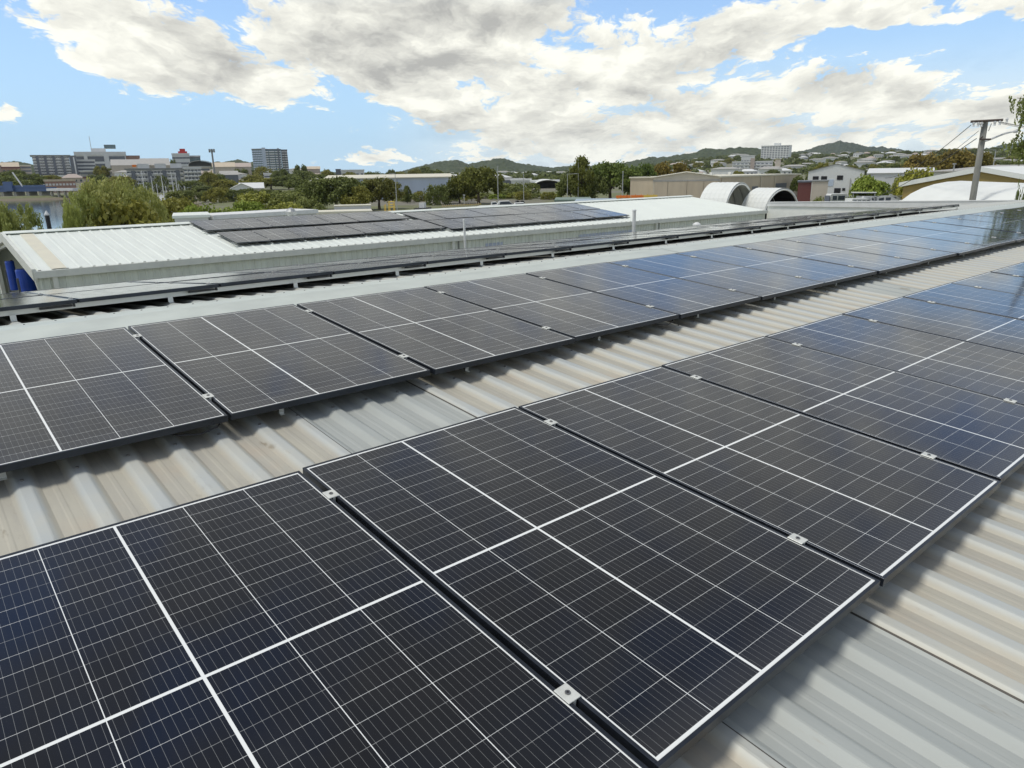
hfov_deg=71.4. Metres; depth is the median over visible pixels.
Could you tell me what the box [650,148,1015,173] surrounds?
woodland
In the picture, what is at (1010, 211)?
solar panel
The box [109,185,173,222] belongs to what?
tree
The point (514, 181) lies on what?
shed
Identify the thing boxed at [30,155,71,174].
apartment building
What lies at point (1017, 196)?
bush
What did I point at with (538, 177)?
tree
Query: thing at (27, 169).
offices
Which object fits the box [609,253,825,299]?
solar panel
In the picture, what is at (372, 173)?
bush
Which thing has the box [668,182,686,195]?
sliding door
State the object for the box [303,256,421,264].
solar panel
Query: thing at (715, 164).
tree
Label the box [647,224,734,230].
solar panel
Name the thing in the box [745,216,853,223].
solar panel
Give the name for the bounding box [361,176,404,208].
tree
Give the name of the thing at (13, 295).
solar panel
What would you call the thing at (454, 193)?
tree
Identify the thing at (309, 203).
bush
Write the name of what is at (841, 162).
hillside house
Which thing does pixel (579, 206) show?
solar panel
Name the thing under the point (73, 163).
apartment building
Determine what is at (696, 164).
tree
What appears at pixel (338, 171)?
house
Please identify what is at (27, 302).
solar panel
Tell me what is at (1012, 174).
shed
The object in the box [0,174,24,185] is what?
bush
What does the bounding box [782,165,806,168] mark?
hillside house
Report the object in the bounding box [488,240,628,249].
solar panel
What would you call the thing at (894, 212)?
solar panel
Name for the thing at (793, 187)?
tree
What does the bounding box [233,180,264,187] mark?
tree
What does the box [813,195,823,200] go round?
bush
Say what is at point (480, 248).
solar panel
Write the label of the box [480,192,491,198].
bush
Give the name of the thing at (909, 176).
tree
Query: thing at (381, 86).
sky
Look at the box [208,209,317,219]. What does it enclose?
shed
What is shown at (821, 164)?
tree
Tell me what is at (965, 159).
tree
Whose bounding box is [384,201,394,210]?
handrail frame
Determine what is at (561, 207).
solar panel
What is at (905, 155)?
hillside house
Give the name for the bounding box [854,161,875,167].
hillside house
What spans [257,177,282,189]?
tree
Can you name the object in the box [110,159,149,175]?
hall
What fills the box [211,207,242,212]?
bush
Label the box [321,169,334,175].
tree
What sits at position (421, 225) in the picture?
solar panel
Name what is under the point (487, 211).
solar panel
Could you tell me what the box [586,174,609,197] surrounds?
tree
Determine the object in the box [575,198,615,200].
shed
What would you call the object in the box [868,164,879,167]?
tree
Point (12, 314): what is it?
mounting rail
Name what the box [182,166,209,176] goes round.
civic building
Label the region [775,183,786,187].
roller door
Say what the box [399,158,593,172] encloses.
hill
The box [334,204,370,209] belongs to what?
shipping container
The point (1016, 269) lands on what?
solar panel
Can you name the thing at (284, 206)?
bush
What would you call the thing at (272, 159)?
tower block
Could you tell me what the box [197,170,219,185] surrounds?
tree
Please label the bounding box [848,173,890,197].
tree
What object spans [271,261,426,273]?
solar panel
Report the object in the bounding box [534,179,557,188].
arched shelter
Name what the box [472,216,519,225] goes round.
solar panel
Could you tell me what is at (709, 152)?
hill
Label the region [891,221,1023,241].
solar panel
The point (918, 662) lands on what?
workshop building
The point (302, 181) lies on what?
tree
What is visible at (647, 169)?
tree
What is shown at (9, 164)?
hall
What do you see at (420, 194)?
bush
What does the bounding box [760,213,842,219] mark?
solar panel
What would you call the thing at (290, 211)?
roof ventilator
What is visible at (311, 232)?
solar panel
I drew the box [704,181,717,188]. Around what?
sliding door
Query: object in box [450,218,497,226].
solar panel
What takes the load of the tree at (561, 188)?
on the ground
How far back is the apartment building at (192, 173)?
489.33 m
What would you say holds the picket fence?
on the ground
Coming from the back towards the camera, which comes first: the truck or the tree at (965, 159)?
the tree at (965, 159)
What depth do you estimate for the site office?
32.20 m
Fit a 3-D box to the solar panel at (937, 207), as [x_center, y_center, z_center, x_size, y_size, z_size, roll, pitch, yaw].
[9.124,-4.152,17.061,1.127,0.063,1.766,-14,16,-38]
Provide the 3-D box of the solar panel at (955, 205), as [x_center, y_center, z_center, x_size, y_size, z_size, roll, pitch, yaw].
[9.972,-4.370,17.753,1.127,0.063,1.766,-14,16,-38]
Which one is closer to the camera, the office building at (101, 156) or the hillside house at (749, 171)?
the hillside house at (749, 171)
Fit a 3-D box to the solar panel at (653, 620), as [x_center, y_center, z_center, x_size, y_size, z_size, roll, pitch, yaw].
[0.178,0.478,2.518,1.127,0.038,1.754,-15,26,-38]
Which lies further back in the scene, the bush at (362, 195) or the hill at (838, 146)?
the hill at (838, 146)
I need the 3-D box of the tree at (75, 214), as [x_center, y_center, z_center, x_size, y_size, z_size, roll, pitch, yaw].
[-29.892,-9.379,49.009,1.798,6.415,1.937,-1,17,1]
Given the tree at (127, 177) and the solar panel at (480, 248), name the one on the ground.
the tree at (127, 177)
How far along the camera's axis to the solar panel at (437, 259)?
8.42 m
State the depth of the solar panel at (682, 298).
6.15 m
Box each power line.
[832,138,976,200]
[889,125,970,177]
[912,132,976,173]
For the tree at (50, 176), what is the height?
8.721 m
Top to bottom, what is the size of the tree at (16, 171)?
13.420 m
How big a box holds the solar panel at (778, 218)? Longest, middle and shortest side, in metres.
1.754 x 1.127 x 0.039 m
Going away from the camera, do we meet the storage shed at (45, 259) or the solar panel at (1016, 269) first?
the solar panel at (1016, 269)
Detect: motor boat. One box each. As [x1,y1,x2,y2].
[845,197,882,200]
[856,195,901,200]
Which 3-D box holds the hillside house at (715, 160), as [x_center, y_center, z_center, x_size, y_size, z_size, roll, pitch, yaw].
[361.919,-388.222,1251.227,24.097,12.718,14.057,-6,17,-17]
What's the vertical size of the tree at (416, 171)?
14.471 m
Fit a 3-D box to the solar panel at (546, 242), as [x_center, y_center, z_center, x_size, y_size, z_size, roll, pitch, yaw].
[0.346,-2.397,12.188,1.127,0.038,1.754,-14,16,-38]
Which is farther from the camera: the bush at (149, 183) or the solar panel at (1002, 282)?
the bush at (149, 183)
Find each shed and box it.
[0,195,767,293]
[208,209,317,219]
[316,209,372,214]
[503,178,524,184]
[510,179,531,186]
[530,180,559,187]
[554,197,590,201]
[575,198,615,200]
[867,167,934,189]
[899,166,1023,199]
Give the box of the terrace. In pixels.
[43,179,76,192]
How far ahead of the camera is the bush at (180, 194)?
222.12 m
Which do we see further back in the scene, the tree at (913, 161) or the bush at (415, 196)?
the tree at (913, 161)
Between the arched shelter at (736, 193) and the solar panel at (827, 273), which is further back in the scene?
the arched shelter at (736, 193)
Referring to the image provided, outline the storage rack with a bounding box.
[5,270,20,292]
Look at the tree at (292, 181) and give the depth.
384.43 m
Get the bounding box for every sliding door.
[654,182,667,196]
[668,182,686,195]
[687,182,703,197]
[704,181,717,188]
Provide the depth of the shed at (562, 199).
99.44 m
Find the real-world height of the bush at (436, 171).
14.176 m
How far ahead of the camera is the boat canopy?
109.74 m
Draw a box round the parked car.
[489,200,512,205]
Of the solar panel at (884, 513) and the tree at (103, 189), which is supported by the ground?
the tree at (103, 189)
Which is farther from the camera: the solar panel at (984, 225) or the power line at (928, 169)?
the power line at (928, 169)
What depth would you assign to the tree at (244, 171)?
576.23 m
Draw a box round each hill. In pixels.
[0,159,384,173]
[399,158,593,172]
[624,147,839,167]
[802,140,1021,152]
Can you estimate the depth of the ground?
211.82 m
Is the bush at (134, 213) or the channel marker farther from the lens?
the channel marker
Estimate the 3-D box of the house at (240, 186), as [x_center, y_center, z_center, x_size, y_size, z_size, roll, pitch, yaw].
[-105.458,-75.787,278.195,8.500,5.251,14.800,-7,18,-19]
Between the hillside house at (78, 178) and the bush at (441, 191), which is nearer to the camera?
the bush at (441, 191)
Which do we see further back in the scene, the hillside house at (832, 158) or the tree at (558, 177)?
the hillside house at (832, 158)
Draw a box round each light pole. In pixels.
[389,173,397,210]
[497,166,498,201]
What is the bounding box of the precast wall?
[766,200,1021,218]
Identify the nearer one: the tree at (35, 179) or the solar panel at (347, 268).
the solar panel at (347, 268)
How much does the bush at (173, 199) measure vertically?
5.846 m
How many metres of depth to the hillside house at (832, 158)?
1168.04 m
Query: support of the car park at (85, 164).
on the ground
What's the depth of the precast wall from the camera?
35.83 m
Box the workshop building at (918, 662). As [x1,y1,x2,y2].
[0,200,1023,767]
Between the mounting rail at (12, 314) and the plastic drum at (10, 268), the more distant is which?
the plastic drum at (10, 268)
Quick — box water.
[0,199,69,232]
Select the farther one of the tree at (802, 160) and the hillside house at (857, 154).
the hillside house at (857, 154)
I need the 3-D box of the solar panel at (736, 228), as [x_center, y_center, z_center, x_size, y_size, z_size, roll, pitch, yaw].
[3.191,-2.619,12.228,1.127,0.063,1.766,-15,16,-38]
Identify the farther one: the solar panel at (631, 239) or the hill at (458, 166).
the hill at (458, 166)
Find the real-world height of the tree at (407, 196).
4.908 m
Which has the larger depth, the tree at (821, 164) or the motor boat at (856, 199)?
the tree at (821, 164)
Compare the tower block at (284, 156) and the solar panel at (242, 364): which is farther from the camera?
the tower block at (284, 156)
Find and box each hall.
[1,162,18,166]
[1,167,19,172]
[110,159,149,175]
[139,158,169,167]
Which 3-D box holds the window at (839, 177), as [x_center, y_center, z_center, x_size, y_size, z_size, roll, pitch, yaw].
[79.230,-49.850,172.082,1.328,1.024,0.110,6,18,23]
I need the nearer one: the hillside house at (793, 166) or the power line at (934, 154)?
the power line at (934, 154)
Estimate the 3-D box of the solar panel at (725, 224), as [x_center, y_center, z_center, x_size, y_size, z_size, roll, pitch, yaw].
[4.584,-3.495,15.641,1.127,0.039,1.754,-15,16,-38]
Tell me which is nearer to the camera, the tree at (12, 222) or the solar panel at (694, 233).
the solar panel at (694, 233)
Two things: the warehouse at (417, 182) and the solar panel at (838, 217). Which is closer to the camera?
the solar panel at (838, 217)
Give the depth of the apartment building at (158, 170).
483.83 m
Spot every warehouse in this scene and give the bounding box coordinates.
[325,173,451,198]
[629,172,800,194]
[652,171,719,197]
[930,165,1023,175]
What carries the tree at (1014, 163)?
on the ground
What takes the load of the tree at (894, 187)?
on the ground
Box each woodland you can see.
[405,165,641,179]
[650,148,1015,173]
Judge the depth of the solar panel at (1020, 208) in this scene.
15.03 m
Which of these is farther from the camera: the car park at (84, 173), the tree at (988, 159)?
the car park at (84, 173)
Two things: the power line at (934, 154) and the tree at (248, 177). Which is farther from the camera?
the tree at (248, 177)
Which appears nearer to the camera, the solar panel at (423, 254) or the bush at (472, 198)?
the solar panel at (423, 254)
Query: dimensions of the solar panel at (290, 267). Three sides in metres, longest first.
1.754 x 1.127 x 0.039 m
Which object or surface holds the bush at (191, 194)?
on the ground
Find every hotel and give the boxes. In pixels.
[171,149,189,165]
[189,155,200,162]
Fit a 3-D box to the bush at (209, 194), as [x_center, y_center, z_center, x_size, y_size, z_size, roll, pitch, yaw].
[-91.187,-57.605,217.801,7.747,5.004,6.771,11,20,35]
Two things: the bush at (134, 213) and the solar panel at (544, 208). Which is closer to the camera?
the solar panel at (544, 208)
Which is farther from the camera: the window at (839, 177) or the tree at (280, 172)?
the tree at (280, 172)
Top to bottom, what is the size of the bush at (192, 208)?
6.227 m
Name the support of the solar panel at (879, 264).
on the rail
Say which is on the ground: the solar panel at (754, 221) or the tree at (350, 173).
the tree at (350, 173)
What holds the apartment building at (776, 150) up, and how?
on the ground
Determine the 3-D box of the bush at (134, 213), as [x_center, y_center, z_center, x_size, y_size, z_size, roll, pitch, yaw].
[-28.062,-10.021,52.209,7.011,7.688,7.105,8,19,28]
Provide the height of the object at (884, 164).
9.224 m
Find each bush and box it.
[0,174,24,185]
[82,194,163,227]
[84,173,108,184]
[135,182,167,192]
[152,175,169,189]
[153,205,174,222]
[158,197,193,221]
[164,191,188,199]
[164,196,198,215]
[167,180,206,191]
[172,190,197,201]
[178,202,214,212]
[185,190,205,201]
[201,187,228,202]
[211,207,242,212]
[214,187,228,201]
[225,189,243,201]
[227,200,267,210]
[234,191,287,208]
[240,188,254,194]
[245,190,261,194]
[253,166,272,176]
[259,189,275,197]
[260,201,303,209]
[264,190,311,209]
[292,170,320,187]
[293,196,326,209]
[364,171,380,174]
[400,193,420,201]
[412,191,426,200]
[423,183,451,204]
[426,169,443,173]
[462,195,481,200]
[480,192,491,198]
[489,194,505,199]
[492,182,531,197]
[499,190,513,197]
[505,192,522,198]
[513,191,532,199]
[524,182,540,193]
[531,193,541,197]
[539,192,557,199]
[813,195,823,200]
[1015,179,1023,199]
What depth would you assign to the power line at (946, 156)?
42.82 m
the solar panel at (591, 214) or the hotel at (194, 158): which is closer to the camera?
the solar panel at (591, 214)
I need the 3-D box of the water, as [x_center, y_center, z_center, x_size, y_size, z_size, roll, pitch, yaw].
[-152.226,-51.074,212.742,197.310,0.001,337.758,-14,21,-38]
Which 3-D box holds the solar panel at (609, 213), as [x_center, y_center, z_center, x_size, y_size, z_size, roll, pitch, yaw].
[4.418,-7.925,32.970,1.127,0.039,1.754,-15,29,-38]
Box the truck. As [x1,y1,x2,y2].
[798,193,847,202]
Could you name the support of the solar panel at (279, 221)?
on the mounting rail at (204, 231)
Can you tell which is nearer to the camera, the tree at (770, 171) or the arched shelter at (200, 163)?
the tree at (770, 171)
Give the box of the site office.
[172,212,209,224]
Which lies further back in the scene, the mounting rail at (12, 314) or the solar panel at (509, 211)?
the solar panel at (509, 211)
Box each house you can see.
[62,174,83,182]
[114,170,126,175]
[212,162,234,173]
[219,171,238,182]
[230,183,251,195]
[235,163,251,175]
[239,182,263,190]
[306,166,319,172]
[335,169,340,174]
[341,169,363,174]
[711,159,723,162]
[711,167,742,174]
[742,169,757,173]
[757,167,781,173]
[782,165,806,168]
[782,168,791,173]
[809,158,825,163]
[822,157,838,161]
[835,161,846,164]
[853,152,863,156]
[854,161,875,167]
[873,154,883,157]
[898,154,911,157]
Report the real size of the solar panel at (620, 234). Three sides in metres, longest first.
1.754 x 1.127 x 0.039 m
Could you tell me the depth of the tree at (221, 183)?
382.71 m
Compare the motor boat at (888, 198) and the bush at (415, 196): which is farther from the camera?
the bush at (415, 196)
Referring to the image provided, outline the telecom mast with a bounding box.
[208,149,215,173]
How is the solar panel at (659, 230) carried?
on the rail
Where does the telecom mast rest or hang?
on the ground
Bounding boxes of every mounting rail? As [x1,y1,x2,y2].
[0,206,957,321]
[190,219,409,233]
[217,229,446,246]
[432,216,629,231]
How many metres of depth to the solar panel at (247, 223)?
24.73 m
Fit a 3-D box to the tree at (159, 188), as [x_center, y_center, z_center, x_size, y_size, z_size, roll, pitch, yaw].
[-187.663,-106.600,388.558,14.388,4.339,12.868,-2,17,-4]
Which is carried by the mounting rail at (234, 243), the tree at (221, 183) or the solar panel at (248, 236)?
the solar panel at (248, 236)
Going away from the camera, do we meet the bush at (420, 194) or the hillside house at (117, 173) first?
the bush at (420, 194)
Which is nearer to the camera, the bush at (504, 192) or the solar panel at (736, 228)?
the solar panel at (736, 228)
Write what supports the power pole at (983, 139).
on the ground
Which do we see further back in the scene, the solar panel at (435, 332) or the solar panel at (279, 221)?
the solar panel at (279, 221)
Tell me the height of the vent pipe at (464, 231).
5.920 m
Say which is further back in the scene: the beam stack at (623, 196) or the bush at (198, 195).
the bush at (198, 195)
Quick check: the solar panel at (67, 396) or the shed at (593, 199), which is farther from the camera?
the shed at (593, 199)
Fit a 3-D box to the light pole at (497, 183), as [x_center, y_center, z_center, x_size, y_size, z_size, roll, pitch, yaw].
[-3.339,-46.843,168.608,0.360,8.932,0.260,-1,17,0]
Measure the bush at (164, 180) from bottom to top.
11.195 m
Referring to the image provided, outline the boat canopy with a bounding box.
[851,192,876,199]
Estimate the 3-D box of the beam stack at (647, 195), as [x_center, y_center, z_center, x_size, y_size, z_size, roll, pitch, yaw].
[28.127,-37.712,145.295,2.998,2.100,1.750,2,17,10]
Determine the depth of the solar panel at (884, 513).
2.98 m
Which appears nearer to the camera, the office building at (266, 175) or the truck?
the truck
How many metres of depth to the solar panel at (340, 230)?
24.74 m
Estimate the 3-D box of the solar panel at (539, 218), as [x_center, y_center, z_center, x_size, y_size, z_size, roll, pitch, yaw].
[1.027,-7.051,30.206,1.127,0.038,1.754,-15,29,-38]
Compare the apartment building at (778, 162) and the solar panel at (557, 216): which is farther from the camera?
the apartment building at (778, 162)
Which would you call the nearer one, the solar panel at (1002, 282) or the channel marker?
the solar panel at (1002, 282)
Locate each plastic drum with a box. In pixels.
[5,260,17,289]
[15,268,36,291]
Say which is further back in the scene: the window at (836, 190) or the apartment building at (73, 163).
the apartment building at (73, 163)
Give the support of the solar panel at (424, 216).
on the rail
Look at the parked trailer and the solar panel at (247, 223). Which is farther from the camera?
the parked trailer
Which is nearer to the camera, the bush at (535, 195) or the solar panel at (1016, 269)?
the solar panel at (1016, 269)
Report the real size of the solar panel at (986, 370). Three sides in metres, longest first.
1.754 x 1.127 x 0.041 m
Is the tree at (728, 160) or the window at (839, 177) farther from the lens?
the tree at (728, 160)
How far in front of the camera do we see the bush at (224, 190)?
226.20 m
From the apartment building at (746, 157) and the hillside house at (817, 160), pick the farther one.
the hillside house at (817, 160)
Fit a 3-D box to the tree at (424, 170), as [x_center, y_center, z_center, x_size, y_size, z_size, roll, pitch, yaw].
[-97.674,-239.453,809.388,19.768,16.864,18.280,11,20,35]
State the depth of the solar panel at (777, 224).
12.62 m
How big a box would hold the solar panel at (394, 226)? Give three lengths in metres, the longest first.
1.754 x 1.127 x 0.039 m
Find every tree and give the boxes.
[0,169,27,183]
[0,201,20,233]
[0,201,43,231]
[15,173,47,184]
[42,174,61,178]
[56,188,110,228]
[62,200,84,230]
[76,173,159,226]
[93,165,108,175]
[106,175,137,186]
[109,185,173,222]
[155,185,174,191]
[191,185,216,190]
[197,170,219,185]
[211,179,237,188]
[216,173,229,180]
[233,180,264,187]
[234,168,248,174]
[238,174,263,182]
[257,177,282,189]
[269,169,289,182]
[271,174,298,189]
[283,175,305,187]
[291,178,329,205]
[293,164,307,173]
[297,175,371,204]
[314,173,327,177]
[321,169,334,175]
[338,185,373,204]
[343,171,356,174]
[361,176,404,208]
[385,169,396,173]
[401,185,411,202]
[407,168,421,173]
[420,166,430,173]
[445,180,476,202]
[447,165,506,203]
[532,176,546,179]
[555,173,580,196]
[555,174,569,179]
[564,154,595,196]
[585,160,642,197]
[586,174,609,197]
[621,162,656,194]
[654,160,691,175]
[692,162,703,167]
[702,163,711,167]
[711,162,722,168]
[724,158,732,163]
[733,170,744,173]
[764,169,780,173]
[790,175,807,191]
[794,158,805,163]
[813,161,829,169]
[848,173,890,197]
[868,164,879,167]
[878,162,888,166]
[887,163,902,167]
[889,174,902,195]
[890,156,900,160]
[894,166,933,198]
[900,152,936,167]
[922,147,975,169]
[956,151,996,166]
[1001,95,1023,165]
[1007,161,1023,164]
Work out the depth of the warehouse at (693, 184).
166.82 m
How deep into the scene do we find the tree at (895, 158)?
1017.82 m
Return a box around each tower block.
[251,149,262,174]
[261,148,282,170]
[281,149,288,172]
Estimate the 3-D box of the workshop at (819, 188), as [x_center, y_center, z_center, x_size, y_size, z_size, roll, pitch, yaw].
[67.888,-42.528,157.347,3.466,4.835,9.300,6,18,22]
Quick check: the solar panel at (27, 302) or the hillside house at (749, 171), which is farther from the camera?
the hillside house at (749, 171)
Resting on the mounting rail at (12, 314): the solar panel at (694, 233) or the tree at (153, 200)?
the solar panel at (694, 233)
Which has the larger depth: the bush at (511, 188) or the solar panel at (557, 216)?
the bush at (511, 188)
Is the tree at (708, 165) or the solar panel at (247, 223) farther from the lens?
the tree at (708, 165)
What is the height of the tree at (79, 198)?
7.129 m
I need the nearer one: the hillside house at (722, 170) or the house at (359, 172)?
the house at (359, 172)
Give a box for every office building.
[74,137,125,168]
[126,155,139,158]
[263,173,271,177]
[808,164,864,198]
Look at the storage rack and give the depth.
24.10 m
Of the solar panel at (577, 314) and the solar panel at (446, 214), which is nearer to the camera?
the solar panel at (577, 314)
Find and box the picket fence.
[442,202,478,207]
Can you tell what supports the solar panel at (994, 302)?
on the rail
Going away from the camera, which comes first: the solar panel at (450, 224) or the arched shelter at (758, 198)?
the solar panel at (450, 224)
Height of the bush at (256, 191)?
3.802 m
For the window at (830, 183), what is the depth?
173.08 m
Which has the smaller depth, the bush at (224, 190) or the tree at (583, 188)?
the tree at (583, 188)
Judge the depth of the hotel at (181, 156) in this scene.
828.41 m
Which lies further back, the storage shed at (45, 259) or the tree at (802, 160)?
the tree at (802, 160)
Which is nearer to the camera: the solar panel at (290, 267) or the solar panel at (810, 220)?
the solar panel at (290, 267)
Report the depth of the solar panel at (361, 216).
27.49 m
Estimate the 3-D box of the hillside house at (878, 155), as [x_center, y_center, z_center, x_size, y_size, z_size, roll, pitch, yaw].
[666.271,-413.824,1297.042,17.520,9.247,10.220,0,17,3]
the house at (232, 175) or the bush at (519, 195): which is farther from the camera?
the house at (232, 175)
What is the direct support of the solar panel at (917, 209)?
on the rail
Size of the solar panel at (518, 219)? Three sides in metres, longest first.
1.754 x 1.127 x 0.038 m
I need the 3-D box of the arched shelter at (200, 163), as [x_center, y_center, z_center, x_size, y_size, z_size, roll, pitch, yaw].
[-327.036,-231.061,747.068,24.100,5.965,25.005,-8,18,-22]
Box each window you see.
[827,179,833,185]
[834,188,840,192]
[837,175,842,179]
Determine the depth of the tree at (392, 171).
613.15 m
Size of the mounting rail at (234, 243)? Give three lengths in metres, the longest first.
8.005 x 1.470 x 0.070 m
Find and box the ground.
[0,152,1010,211]
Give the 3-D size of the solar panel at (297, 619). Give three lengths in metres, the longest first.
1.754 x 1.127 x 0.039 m
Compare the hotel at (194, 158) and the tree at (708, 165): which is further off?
the tree at (708, 165)
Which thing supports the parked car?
on the ground
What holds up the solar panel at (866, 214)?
on the mounting rail at (12, 314)
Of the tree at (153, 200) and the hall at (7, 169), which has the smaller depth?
the tree at (153, 200)
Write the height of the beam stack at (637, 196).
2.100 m
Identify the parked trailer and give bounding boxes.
[414,203,430,209]
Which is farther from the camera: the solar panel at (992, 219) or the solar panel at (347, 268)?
the solar panel at (992, 219)
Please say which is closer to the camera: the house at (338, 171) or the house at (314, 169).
the house at (338, 171)
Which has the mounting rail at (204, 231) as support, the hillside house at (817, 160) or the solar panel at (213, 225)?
the solar panel at (213, 225)
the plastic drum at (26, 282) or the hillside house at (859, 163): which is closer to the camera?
the plastic drum at (26, 282)
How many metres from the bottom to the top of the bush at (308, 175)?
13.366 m
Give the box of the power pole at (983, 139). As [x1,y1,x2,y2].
[969,117,1018,199]
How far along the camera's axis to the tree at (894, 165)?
424.99 m
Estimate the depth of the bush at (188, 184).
384.43 m
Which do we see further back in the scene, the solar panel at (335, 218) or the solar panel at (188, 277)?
the solar panel at (335, 218)
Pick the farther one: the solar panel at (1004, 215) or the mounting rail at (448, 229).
the mounting rail at (448, 229)
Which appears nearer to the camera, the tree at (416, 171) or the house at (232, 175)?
the house at (232, 175)
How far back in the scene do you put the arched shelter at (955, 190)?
37.52 m
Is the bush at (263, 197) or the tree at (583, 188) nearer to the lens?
the bush at (263, 197)
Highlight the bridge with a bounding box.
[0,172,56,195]
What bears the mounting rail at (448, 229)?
on the storage shed at (45, 259)
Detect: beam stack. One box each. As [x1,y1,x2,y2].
[616,195,630,198]
[631,194,643,197]
[644,194,657,196]
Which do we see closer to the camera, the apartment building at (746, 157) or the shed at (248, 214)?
the shed at (248, 214)
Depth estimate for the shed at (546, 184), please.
355.73 m
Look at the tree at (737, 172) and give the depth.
560.75 m
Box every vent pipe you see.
[463,219,465,247]
[632,210,635,231]
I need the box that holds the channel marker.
[44,211,51,228]
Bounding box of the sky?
[0,0,1023,172]
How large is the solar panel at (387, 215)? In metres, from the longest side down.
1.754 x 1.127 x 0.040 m
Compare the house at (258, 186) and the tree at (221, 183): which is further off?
the tree at (221, 183)
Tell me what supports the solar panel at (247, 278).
on the rail
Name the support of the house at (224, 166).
on the ground
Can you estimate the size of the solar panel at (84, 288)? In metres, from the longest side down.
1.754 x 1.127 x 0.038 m
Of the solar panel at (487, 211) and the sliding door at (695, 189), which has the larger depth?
the sliding door at (695, 189)
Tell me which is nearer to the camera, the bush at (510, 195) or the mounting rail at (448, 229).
the mounting rail at (448, 229)
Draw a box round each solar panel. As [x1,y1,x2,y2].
[0,291,42,298]
[0,294,76,311]
[0,327,227,472]
[0,471,647,767]
[26,281,158,294]
[47,282,218,302]
[127,271,261,282]
[128,304,429,419]
[166,270,332,286]
[189,219,240,230]
[216,230,271,243]
[223,218,272,228]
[223,263,348,272]
[250,228,304,240]
[254,216,303,226]
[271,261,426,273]
[283,226,335,238]
[284,215,331,225]
[297,287,574,374]
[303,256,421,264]
[303,407,879,767]
[312,214,359,223]
[313,224,365,235]
[338,212,385,221]
[342,223,393,233]
[362,253,504,263]
[363,250,479,258]
[364,211,409,219]
[370,221,419,231]
[396,220,444,229]
[400,212,445,220]
[424,210,469,218]
[424,273,678,340]
[426,219,475,229]
[430,246,571,255]
[434,244,536,251]
[446,209,489,217]
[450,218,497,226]
[466,208,510,215]
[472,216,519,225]
[485,239,587,246]
[488,207,530,214]
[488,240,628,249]
[493,215,539,223]
[506,206,546,213]
[515,214,559,221]
[518,366,1000,586]
[525,205,564,211]
[525,235,626,242]
[526,262,760,317]
[533,212,577,220]
[543,204,581,210]
[548,234,678,243]
[551,211,595,219]
[560,203,598,209]
[566,231,665,238]
[569,210,612,217]
[587,209,628,216]
[597,230,721,238]
[607,227,704,234]
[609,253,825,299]
[637,225,760,234]
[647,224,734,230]
[661,336,1023,482]
[677,246,876,284]
[678,221,764,227]
[685,222,794,229]
[715,219,825,226]
[719,218,792,223]
[733,239,921,273]
[740,216,813,221]
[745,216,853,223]
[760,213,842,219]
[765,314,1023,404]
[773,213,878,220]
[781,211,861,217]
[783,233,956,262]
[804,211,901,217]
[823,208,922,215]
[823,229,989,255]
[842,297,1023,353]
[852,206,941,212]
[860,225,1015,247]
[872,204,958,210]
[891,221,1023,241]
[902,283,1023,319]
[920,217,1023,232]
[947,214,1023,225]
[951,272,1023,294]
[971,211,1023,219]
[989,209,1023,214]
[990,262,1023,276]
[1011,207,1023,210]
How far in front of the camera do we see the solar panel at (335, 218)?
26.80 m
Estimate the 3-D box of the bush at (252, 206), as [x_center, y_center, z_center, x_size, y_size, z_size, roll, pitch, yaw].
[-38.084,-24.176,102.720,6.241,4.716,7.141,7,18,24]
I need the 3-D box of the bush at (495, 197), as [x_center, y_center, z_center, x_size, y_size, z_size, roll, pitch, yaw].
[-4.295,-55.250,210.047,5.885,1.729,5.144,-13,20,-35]
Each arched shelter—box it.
[188,160,211,166]
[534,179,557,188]
[700,182,750,205]
[742,188,797,218]
[901,181,1023,201]
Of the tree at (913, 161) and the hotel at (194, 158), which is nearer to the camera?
the tree at (913, 161)
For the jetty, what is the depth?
355.79 m
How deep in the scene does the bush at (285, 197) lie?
117.02 m
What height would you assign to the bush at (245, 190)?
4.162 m
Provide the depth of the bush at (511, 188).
220.63 m
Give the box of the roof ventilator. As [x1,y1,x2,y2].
[286,208,295,215]
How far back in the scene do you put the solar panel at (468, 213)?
30.04 m
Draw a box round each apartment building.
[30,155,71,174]
[68,155,78,174]
[124,163,184,187]
[182,167,201,187]
[732,158,772,170]
[741,155,754,160]
[761,143,791,159]
[775,159,780,166]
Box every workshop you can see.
[797,180,811,201]
[810,180,828,200]
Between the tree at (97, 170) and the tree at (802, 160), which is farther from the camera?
the tree at (802, 160)
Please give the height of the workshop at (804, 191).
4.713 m
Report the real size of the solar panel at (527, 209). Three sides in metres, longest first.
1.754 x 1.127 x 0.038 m
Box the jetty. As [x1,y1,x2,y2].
[46,188,79,197]
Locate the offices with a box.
[20,165,31,173]
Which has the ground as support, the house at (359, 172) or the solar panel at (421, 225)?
the house at (359, 172)
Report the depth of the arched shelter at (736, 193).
82.65 m
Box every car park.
[76,159,95,174]
[80,170,96,176]
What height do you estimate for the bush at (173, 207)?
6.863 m
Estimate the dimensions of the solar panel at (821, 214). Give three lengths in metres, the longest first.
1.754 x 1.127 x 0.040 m
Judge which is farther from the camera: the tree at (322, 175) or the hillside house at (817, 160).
the hillside house at (817, 160)
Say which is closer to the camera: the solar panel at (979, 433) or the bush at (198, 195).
the solar panel at (979, 433)
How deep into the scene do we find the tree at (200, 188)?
378.92 m
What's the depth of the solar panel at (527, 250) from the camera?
9.12 m
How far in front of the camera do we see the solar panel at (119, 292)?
6.33 m
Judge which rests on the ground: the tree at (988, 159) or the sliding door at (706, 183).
the tree at (988, 159)
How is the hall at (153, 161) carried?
on the ground
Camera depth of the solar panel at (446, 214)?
29.32 m
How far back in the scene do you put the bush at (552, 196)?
201.25 m

